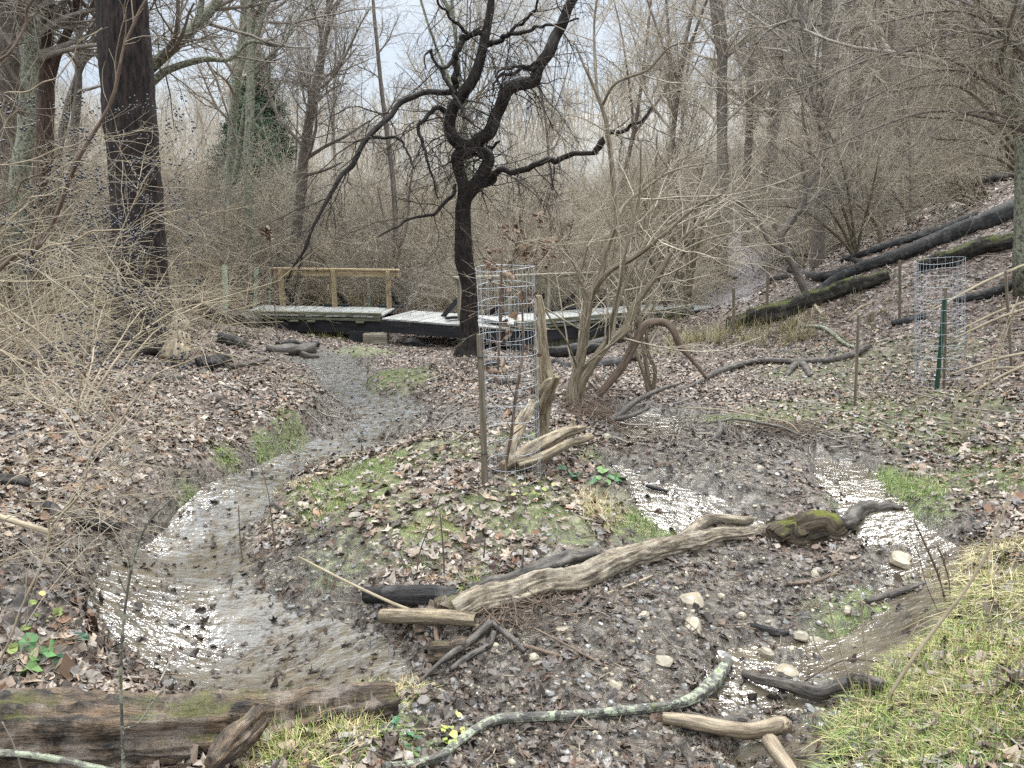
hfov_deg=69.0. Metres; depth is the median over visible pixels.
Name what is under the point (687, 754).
driftwood
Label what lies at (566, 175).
shrub
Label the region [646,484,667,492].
stick
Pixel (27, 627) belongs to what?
leafy plant
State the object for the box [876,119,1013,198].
shrub
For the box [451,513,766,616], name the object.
fallen log
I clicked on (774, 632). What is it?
stick
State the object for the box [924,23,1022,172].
shrub
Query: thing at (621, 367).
arching vine
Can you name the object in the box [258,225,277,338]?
privet sprig
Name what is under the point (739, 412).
stick
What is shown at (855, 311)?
stick
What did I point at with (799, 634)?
stone
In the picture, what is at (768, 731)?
driftwood
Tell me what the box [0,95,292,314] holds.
shrub
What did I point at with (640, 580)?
stick
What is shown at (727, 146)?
shrub
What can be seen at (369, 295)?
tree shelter
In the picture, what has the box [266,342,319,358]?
forked log
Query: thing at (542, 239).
shrub
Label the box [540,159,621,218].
shrub
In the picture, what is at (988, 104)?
bare tree
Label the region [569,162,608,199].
shrub
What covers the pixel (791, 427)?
twig debris
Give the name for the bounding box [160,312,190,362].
broken stump
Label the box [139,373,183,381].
log piece
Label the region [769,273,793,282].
black log
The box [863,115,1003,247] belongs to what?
arching shrub
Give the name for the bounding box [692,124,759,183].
shrub
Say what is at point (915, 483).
grass
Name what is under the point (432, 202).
shrub
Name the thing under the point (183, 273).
shrub
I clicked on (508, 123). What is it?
wood
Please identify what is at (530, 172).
shrub
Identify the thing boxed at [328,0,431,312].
tree
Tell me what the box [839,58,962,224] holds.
tree
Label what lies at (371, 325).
footbridge
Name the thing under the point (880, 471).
grass tuft
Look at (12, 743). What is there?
thin sapling
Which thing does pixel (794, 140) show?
shrub
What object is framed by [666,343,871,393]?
fallen branch
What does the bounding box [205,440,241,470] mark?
grass tuft
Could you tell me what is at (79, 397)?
shrub
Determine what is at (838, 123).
shrub
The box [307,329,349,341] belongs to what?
grass tuft
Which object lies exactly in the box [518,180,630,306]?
shrub
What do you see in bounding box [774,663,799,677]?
stone
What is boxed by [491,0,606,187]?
bare tree
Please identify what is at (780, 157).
shrub
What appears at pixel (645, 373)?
forked shrub
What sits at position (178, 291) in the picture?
shrub
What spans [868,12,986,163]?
shrub
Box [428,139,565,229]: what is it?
shrub
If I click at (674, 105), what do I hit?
bare tree
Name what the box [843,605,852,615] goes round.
stone
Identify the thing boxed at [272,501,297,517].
stick
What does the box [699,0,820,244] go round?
bare tree
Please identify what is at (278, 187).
shrub
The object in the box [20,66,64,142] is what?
bare tree
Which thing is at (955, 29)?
bare tree
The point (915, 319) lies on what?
wire cage
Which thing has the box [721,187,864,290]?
shrub
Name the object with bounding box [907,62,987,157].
shrub
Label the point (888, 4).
bare tree
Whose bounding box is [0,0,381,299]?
mossy tree
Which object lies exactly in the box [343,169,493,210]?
shrub
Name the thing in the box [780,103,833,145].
shrub
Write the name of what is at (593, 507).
grass tuft
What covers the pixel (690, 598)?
stone
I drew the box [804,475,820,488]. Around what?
stick
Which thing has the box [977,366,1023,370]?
stick
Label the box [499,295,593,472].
broken snag
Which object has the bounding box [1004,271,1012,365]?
wooden stake
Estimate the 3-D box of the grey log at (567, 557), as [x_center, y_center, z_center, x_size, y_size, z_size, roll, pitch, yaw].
[0.143,1.036,4.216,0.852,0.123,0.165,-9,17,-32]
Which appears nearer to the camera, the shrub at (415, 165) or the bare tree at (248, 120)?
the bare tree at (248, 120)
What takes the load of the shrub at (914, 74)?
on the ground at (926, 515)
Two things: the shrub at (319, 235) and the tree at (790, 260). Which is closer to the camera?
the tree at (790, 260)
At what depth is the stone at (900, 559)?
4.54 m
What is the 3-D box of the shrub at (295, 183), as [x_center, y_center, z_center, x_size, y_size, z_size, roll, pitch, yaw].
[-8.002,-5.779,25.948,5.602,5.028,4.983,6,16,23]
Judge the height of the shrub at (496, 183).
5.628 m
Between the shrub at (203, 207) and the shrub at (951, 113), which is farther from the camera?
the shrub at (951, 113)
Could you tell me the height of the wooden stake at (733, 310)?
0.882 m
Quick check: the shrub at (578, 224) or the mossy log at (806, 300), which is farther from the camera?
the shrub at (578, 224)
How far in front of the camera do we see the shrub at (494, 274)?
18.73 m
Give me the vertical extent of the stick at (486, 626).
0.112 m
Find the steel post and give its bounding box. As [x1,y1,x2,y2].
[934,298,946,388]
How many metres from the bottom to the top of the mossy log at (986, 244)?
0.982 m
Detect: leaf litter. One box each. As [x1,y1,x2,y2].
[0,183,1023,479]
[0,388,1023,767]
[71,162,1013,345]
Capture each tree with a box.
[0,0,96,292]
[0,0,163,305]
[0,0,185,309]
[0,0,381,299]
[20,0,232,284]
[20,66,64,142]
[55,52,105,161]
[89,17,182,184]
[95,0,246,355]
[156,0,317,294]
[177,74,222,162]
[192,45,326,230]
[212,0,420,302]
[229,0,429,308]
[229,0,711,356]
[262,0,345,276]
[265,0,388,181]
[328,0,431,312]
[368,0,532,227]
[388,0,589,203]
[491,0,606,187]
[561,0,739,204]
[604,0,838,223]
[624,0,843,235]
[634,0,774,152]
[636,0,793,278]
[657,116,875,292]
[666,0,947,268]
[696,0,844,242]
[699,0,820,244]
[708,0,819,189]
[762,0,1023,296]
[763,0,933,188]
[767,107,905,251]
[796,0,982,197]
[806,0,837,84]
[816,0,849,130]
[832,1,914,151]
[837,0,932,215]
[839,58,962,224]
[901,0,979,144]
[902,0,972,49]
[908,0,970,53]
[978,33,997,168]
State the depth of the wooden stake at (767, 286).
13.37 m
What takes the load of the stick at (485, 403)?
on the ground at (926, 515)
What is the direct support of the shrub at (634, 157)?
on the ground at (926, 515)
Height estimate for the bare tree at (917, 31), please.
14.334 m
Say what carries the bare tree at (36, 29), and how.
on the ground at (926, 515)
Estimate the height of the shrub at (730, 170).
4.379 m
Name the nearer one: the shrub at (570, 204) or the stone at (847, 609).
the stone at (847, 609)
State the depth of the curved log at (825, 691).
3.19 m
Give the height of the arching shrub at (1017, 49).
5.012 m
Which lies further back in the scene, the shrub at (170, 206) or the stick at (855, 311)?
the shrub at (170, 206)
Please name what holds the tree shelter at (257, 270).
on the ground at (926, 515)
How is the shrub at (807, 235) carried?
on the ground at (926, 515)
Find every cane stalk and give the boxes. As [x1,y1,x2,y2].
[238,467,323,562]
[391,481,524,573]
[796,319,909,407]
[880,460,1023,709]
[910,519,949,609]
[947,296,1019,445]
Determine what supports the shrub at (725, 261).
on the ground at (926, 515)
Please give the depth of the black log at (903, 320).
11.75 m
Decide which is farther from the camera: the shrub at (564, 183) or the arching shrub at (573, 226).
the shrub at (564, 183)
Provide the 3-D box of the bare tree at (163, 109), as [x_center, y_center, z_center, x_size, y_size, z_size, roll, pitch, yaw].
[-16.740,-11.344,34.018,4.027,11.708,4.361,-1,15,-2]
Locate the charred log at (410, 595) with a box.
[362,584,456,606]
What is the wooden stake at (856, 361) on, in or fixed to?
on the ground at (926, 515)
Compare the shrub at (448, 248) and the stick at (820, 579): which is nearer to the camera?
the stick at (820, 579)
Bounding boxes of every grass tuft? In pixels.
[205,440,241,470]
[252,426,276,464]
[271,401,313,453]
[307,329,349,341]
[563,478,629,536]
[866,463,937,499]
[869,458,907,485]
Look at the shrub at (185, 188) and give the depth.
23.82 m
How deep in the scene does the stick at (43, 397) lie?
6.48 m
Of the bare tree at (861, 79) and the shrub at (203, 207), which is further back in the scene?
the bare tree at (861, 79)
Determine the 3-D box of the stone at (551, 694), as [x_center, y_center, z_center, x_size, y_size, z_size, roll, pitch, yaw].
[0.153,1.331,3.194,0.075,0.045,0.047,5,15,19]
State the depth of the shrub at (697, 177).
32.72 m
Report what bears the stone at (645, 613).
on the ground at (926, 515)
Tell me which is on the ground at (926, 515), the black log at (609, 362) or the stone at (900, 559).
the black log at (609, 362)
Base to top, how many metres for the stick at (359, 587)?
0.040 m
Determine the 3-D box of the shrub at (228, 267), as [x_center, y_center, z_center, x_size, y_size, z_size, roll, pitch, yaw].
[-4.597,-1.376,9.922,3.695,2.250,3.824,9,17,31]
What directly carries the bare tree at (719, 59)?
on the ground at (926, 515)
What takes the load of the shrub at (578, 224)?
on the ground at (926, 515)
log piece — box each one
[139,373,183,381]
[224,356,270,369]
[423,635,467,663]
[426,594,458,609]
[722,274,737,279]
[841,500,903,529]
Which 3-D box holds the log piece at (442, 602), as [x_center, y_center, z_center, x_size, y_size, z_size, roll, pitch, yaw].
[-0.321,1.150,3.828,0.244,0.152,0.154,0,15,0]
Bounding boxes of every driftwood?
[662,712,796,767]
[680,742,696,767]
[683,711,752,721]
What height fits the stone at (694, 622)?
0.073 m
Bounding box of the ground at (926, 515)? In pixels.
[0,79,1023,767]
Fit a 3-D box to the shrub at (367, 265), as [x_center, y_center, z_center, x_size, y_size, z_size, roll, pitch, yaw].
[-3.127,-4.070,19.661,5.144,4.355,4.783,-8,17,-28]
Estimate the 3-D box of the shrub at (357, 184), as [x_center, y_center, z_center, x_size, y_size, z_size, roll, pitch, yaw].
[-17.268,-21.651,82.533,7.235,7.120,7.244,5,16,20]
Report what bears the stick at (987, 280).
on the ground at (926, 515)
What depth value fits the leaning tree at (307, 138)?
18.92 m
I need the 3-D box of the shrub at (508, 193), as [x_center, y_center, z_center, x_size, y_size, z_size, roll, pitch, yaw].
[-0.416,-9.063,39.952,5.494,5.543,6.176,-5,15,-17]
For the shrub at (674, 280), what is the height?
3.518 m
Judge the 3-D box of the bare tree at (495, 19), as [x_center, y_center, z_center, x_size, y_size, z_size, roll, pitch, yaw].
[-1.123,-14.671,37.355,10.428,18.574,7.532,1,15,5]
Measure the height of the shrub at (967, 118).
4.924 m
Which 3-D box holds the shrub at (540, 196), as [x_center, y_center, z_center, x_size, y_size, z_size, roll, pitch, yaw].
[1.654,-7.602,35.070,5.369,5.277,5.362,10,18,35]
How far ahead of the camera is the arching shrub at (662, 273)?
17.92 m
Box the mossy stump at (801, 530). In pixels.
[761,510,851,547]
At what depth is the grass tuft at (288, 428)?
7.46 m
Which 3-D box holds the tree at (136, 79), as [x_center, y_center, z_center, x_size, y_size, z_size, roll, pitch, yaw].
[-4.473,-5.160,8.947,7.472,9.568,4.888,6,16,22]
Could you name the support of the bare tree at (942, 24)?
on the ground at (926, 515)
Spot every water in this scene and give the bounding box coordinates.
[93,351,433,690]
[611,464,764,535]
[615,412,680,443]
[703,457,966,767]
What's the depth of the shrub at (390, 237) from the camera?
23.06 m
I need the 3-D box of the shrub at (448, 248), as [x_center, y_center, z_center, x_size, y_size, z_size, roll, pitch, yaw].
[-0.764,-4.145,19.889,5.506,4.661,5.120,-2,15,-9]
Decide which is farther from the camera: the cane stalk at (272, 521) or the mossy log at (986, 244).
the mossy log at (986, 244)
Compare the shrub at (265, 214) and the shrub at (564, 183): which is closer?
the shrub at (265, 214)
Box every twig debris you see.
[475,596,577,649]
[506,585,595,621]
[556,379,636,438]
[724,417,851,441]
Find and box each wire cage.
[475,265,540,486]
[914,256,965,388]
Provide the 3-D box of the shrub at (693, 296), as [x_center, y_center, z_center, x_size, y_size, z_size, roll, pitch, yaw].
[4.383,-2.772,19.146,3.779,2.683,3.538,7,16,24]
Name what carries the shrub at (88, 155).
on the ground at (926, 515)
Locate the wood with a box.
[54,0,997,202]
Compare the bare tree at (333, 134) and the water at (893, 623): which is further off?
the bare tree at (333, 134)
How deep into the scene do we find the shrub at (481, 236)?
23.30 m
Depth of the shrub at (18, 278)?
7.56 m
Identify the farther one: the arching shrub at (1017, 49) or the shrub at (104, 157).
the shrub at (104, 157)
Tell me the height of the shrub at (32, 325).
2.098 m
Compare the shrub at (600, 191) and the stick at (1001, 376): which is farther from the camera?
the shrub at (600, 191)
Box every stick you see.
[2,395,91,401]
[160,652,173,679]
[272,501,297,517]
[298,556,407,607]
[415,619,492,687]
[433,625,439,640]
[449,630,496,670]
[463,402,506,406]
[492,620,526,653]
[523,644,571,660]
[534,627,614,669]
[568,577,625,614]
[596,573,657,597]
[601,382,681,421]
[616,406,650,420]
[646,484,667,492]
[680,407,799,432]
[711,418,722,441]
[715,418,799,435]
[750,623,803,636]
[786,571,838,585]
[803,324,854,348]
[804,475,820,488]
[805,659,883,680]
[813,304,822,314]
[827,745,870,762]
[846,303,870,319]
[864,582,923,603]
[930,264,1023,311]
[949,352,1023,375]
[951,308,1023,340]
[953,301,1023,333]
[962,364,1023,398]
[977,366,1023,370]
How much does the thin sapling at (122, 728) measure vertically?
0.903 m
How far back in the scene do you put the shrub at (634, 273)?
20.46 m
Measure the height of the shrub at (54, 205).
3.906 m
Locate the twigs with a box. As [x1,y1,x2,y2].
[810,568,920,706]
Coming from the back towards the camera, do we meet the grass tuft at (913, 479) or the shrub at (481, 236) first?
the shrub at (481, 236)
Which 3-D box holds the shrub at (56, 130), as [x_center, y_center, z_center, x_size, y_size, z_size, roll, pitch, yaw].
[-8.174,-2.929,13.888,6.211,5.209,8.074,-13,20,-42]
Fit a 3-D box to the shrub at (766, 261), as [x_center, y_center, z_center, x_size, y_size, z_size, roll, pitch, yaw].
[8.435,-5.015,23.256,8.100,5.226,6.231,1,15,4]
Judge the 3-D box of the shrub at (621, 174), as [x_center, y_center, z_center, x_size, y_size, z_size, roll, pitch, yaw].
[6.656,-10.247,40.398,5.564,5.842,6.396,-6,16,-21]
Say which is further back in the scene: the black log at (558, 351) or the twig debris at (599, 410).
the black log at (558, 351)
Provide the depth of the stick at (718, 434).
6.59 m
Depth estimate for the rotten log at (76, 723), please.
2.42 m
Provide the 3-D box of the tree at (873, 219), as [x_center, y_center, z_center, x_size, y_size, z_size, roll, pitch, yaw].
[6.875,-4.253,15.236,2.651,3.046,2.274,-5,15,-19]
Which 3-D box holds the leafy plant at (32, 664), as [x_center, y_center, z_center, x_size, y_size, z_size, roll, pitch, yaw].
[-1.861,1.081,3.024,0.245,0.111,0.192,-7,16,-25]
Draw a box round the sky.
[55,0,997,123]
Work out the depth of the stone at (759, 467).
5.74 m
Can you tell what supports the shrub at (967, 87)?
on the ground at (926, 515)
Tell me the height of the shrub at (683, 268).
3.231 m
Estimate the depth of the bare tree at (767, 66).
41.91 m
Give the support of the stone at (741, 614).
on the ground at (926, 515)
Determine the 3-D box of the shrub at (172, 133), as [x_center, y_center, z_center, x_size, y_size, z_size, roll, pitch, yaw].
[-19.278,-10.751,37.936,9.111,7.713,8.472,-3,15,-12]
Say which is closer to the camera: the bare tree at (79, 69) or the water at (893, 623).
the water at (893, 623)
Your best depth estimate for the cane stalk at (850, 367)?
7.81 m
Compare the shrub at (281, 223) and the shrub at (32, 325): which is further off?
the shrub at (281, 223)
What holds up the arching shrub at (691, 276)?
on the ground at (926, 515)
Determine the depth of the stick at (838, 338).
12.15 m
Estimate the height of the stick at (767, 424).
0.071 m
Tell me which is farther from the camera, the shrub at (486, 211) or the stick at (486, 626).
the shrub at (486, 211)
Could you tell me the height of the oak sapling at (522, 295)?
1.696 m
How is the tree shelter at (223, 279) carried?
on the ground at (926, 515)
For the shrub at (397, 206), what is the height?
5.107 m
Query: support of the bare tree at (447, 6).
on the ground at (926, 515)
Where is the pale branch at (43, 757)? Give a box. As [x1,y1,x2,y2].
[0,749,111,767]
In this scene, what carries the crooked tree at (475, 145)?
on the ground at (926, 515)
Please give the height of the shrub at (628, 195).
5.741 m
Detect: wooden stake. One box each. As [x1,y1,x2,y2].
[471,334,488,484]
[732,288,734,334]
[765,263,769,305]
[853,315,859,405]
[898,260,901,317]
[942,288,946,388]
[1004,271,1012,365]
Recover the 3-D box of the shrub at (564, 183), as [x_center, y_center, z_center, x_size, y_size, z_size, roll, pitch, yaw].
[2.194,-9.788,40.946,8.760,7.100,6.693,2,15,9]
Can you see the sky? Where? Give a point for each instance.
(389, 54)
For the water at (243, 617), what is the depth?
4.11 m
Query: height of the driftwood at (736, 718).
0.124 m
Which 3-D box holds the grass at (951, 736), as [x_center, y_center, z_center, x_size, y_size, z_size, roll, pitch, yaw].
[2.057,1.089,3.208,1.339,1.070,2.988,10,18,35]
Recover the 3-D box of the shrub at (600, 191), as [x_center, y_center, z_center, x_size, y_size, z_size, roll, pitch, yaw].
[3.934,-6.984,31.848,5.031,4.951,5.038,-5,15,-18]
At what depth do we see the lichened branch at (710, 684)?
3.03 m
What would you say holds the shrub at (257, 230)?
on the ground at (926, 515)
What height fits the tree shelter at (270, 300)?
1.208 m
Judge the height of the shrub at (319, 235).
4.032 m
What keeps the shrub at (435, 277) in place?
on the ground at (926, 515)
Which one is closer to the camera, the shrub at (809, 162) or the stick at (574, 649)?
the stick at (574, 649)
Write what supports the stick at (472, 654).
on the ground at (926, 515)
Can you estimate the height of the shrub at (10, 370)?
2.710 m
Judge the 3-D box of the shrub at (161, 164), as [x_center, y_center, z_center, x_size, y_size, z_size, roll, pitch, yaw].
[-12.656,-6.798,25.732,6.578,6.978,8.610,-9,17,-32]
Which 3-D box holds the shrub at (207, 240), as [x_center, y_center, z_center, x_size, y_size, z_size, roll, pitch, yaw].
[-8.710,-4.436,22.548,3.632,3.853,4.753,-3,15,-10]
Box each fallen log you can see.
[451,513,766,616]
[786,198,1013,288]
[840,211,978,262]
[951,172,1013,192]
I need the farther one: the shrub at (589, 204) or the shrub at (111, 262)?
the shrub at (589, 204)
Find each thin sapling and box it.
[2,722,21,767]
[117,499,205,767]
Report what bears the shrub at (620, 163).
on the ground at (926, 515)
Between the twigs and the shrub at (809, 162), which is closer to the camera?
the twigs
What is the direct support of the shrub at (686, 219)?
on the ground at (926, 515)
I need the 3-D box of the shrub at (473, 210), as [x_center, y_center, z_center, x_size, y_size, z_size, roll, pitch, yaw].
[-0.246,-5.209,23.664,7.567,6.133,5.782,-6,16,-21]
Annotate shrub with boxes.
[0,0,255,318]
[0,0,300,689]
[0,50,354,445]
[0,82,262,313]
[0,88,196,307]
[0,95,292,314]
[0,122,171,310]
[0,145,175,381]
[0,151,96,295]
[0,189,80,357]
[0,190,232,369]
[0,212,195,370]
[0,272,110,375]
[1,137,300,310]
[3,196,215,306]
[4,221,335,353]
[7,227,288,342]
[18,220,301,336]
[21,70,106,227]
[55,98,256,270]
[62,100,206,206]
[62,127,193,231]
[62,129,190,212]
[64,123,105,204]
[75,153,243,282]
[92,138,239,277]
[93,176,244,286]
[98,136,240,280]
[160,103,328,288]
[162,113,327,304]
[163,139,223,219]
[164,193,223,289]
[166,184,278,289]
[167,165,350,297]
[167,181,333,293]
[168,166,288,298]
[172,137,225,190]
[172,142,213,184]
[186,165,311,283]
[189,142,371,285]
[191,153,368,309]
[192,155,411,302]
[195,114,361,282]
[199,158,475,296]
[208,183,362,308]
[241,134,449,305]
[259,117,452,289]
[260,173,374,297]
[263,205,409,306]
[266,187,428,295]
[283,136,381,212]
[287,202,491,322]
[292,149,455,308]
[294,151,451,288]
[297,153,324,200]
[309,166,447,297]
[311,168,356,229]
[320,138,442,235]
[329,113,528,312]
[329,140,423,216]
[329,164,377,206]
[333,166,420,283]
[335,171,434,285]
[343,163,387,208]
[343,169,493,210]
[353,154,424,209]
[353,188,572,296]
[354,142,521,292]
[374,158,486,290]
[382,188,529,298]
[383,141,583,313]
[384,230,529,315]
[386,127,585,293]
[388,143,456,211]
[389,130,534,212]
[400,242,456,300]
[403,157,465,208]
[415,219,587,315]
[417,157,623,315]
[421,145,582,292]
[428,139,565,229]
[429,179,534,289]
[433,150,644,236]
[435,179,599,315]
[444,0,836,403]
[457,165,551,224]
[474,146,611,258]
[475,208,598,296]
[477,185,616,314]
[479,151,620,281]
[482,145,562,229]
[491,147,616,240]
[501,216,657,310]
[502,148,560,202]
[505,175,611,285]
[508,146,664,303]
[508,166,589,230]
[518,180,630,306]
[522,157,590,195]
[525,140,595,201]
[533,170,632,240]
[534,176,602,237]
[535,215,721,314]
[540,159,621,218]
[541,211,725,311]
[544,191,626,279]
[555,155,612,213]
[555,178,622,228]
[558,135,723,276]
[562,217,722,305]
[563,166,649,273]
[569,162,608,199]
[570,193,733,301]
[571,194,710,391]
[573,119,675,195]
[577,154,659,223]
[578,95,779,315]
[583,117,712,223]
[585,148,736,313]
[585,219,730,313]
[589,143,683,224]
[591,222,754,313]
[598,117,788,243]
[602,113,736,212]
[606,154,769,290]
[611,228,757,317]
[615,229,730,301]
[617,199,775,298]
[620,126,697,186]
[621,119,709,180]
[622,120,706,193]
[637,146,716,191]
[643,149,766,282]
[644,123,730,173]
[652,131,931,271]
[667,116,766,192]
[691,93,797,217]
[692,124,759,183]
[695,138,757,218]
[701,80,920,254]
[707,62,837,184]
[714,106,798,184]
[714,119,763,197]
[717,0,1023,238]
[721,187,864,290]
[729,84,934,250]
[733,146,925,271]
[734,111,817,204]
[735,146,839,227]
[741,98,842,176]
[758,98,840,181]
[761,106,806,174]
[763,121,895,221]
[766,68,913,173]
[766,126,940,245]
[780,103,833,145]
[781,122,964,231]
[809,40,960,178]
[811,91,1001,207]
[813,37,983,181]
[815,34,932,149]
[825,11,1013,241]
[832,147,973,232]
[835,11,965,117]
[857,36,1012,191]
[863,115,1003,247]
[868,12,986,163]
[870,80,1012,182]
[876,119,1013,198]
[900,44,1023,176]
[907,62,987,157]
[912,18,1023,124]
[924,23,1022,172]
[929,25,1009,154]
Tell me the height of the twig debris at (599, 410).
0.405 m
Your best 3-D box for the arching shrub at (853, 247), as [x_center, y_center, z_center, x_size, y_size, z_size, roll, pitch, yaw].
[5.689,-4.005,14.318,4.207,3.412,2.796,0,15,0]
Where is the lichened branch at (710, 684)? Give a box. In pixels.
[382,656,732,767]
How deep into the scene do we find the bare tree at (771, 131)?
29.88 m
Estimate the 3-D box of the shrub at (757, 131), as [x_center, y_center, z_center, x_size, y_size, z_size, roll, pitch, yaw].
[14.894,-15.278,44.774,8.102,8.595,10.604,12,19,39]
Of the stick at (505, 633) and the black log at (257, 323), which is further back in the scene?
the black log at (257, 323)
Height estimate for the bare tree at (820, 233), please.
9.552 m
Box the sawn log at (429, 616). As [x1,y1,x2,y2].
[376,608,479,626]
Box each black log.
[0,473,30,487]
[40,500,121,533]
[181,296,262,328]
[195,352,231,370]
[216,333,250,349]
[275,339,301,344]
[401,337,425,346]
[476,360,506,366]
[485,379,523,385]
[548,329,635,357]
[551,358,573,366]
[597,354,641,367]
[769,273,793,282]
[891,313,927,326]
[953,280,1011,302]
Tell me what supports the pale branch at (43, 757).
on the ground at (926, 515)
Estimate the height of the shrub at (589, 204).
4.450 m
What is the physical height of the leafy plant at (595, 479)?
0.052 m
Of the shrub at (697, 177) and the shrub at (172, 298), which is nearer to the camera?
the shrub at (172, 298)
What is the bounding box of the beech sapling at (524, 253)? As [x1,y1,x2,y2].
[472,210,571,354]
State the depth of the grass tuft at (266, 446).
6.99 m
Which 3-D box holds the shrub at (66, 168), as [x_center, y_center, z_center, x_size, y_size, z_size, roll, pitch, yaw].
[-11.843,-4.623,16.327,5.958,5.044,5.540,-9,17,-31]
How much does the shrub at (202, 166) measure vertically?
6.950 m
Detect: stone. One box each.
[527,652,538,661]
[542,689,555,698]
[555,626,568,632]
[574,677,583,684]
[602,433,611,439]
[608,680,621,690]
[638,611,649,618]
[655,655,672,667]
[679,592,703,608]
[684,617,702,636]
[716,593,725,600]
[717,650,731,656]
[735,611,746,618]
[756,465,763,470]
[759,646,774,658]
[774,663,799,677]
[792,629,809,641]
[810,569,819,577]
[810,636,823,641]
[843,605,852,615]
[889,551,913,569]
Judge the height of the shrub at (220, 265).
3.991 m
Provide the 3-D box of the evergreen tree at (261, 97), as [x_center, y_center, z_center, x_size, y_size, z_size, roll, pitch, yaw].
[-9.061,-7.957,26.644,4.953,8.752,4.845,0,15,0]
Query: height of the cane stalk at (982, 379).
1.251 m
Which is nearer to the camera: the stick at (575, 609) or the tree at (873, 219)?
the stick at (575, 609)
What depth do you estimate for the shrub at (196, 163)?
80.41 m
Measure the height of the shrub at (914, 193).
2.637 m
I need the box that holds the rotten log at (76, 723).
[0,680,400,767]
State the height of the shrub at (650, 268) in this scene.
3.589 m
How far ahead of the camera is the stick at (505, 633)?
3.54 m
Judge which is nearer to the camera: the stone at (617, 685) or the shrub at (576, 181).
the stone at (617, 685)
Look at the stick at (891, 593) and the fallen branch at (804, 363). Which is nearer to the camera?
the stick at (891, 593)
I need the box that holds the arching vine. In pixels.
[595,318,707,396]
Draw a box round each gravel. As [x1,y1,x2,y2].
[3,392,1007,767]
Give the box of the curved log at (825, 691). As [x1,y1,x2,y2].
[740,670,889,701]
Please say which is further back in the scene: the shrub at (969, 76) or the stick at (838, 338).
the shrub at (969, 76)
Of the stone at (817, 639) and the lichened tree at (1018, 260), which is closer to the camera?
the stone at (817, 639)
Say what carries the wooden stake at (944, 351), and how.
on the ground at (926, 515)
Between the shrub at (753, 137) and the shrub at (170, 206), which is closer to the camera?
the shrub at (170, 206)
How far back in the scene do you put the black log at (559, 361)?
11.62 m
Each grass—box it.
[201,671,442,767]
[273,429,677,590]
[306,282,896,355]
[716,337,1023,510]
[797,522,1023,767]
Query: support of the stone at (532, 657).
on the ground at (926, 515)
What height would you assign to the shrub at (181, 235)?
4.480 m
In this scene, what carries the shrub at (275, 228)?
on the ground at (926, 515)
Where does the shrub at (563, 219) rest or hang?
on the ground at (926, 515)
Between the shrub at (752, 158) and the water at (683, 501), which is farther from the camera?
the shrub at (752, 158)
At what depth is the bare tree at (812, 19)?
74.29 m
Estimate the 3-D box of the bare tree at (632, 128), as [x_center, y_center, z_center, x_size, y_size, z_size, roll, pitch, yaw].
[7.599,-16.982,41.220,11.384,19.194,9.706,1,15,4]
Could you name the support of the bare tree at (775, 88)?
on the ground at (926, 515)
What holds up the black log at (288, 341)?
on the ground at (926, 515)
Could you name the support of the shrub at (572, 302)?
on the ground at (926, 515)
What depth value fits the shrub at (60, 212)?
12.53 m
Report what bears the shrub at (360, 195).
on the ground at (926, 515)
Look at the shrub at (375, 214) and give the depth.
23.22 m
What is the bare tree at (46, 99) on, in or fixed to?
on the ground at (926, 515)
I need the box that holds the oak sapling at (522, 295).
[483,250,542,476]
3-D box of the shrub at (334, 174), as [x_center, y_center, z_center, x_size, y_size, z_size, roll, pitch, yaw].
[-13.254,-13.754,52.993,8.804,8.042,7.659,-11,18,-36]
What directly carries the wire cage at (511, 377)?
on the ground at (926, 515)
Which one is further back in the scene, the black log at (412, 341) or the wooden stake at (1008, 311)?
the black log at (412, 341)
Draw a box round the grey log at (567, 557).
[467,548,600,588]
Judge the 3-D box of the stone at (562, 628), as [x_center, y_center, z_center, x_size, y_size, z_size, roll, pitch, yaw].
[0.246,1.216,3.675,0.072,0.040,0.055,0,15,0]
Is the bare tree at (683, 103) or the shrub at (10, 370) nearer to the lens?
the shrub at (10, 370)
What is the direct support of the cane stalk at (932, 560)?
on the ground at (926, 515)
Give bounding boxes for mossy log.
[724,269,890,331]
[917,232,1012,271]
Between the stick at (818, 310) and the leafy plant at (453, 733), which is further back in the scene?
the stick at (818, 310)
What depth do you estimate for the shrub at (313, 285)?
19.04 m
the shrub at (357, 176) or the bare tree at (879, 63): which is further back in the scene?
the shrub at (357, 176)
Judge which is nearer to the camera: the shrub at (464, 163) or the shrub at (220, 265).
the shrub at (220, 265)
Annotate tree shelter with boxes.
[222,260,229,308]
[253,261,259,307]
[268,270,271,304]
[367,278,371,306]
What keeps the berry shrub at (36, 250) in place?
on the ground at (926, 515)
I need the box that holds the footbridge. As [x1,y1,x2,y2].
[238,267,713,351]
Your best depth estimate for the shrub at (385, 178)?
59.22 m
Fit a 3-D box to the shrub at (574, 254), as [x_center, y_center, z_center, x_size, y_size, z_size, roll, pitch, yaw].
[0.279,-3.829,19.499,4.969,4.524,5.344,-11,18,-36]
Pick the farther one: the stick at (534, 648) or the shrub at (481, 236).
the shrub at (481, 236)
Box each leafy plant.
[7,591,63,653]
[18,632,89,674]
[385,716,422,756]
[418,710,464,743]
[510,482,554,495]
[557,464,580,479]
[588,475,610,484]
[597,466,627,482]
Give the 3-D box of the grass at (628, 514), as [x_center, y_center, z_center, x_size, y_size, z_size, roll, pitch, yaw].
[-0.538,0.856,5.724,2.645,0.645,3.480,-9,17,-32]
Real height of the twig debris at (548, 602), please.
0.080 m

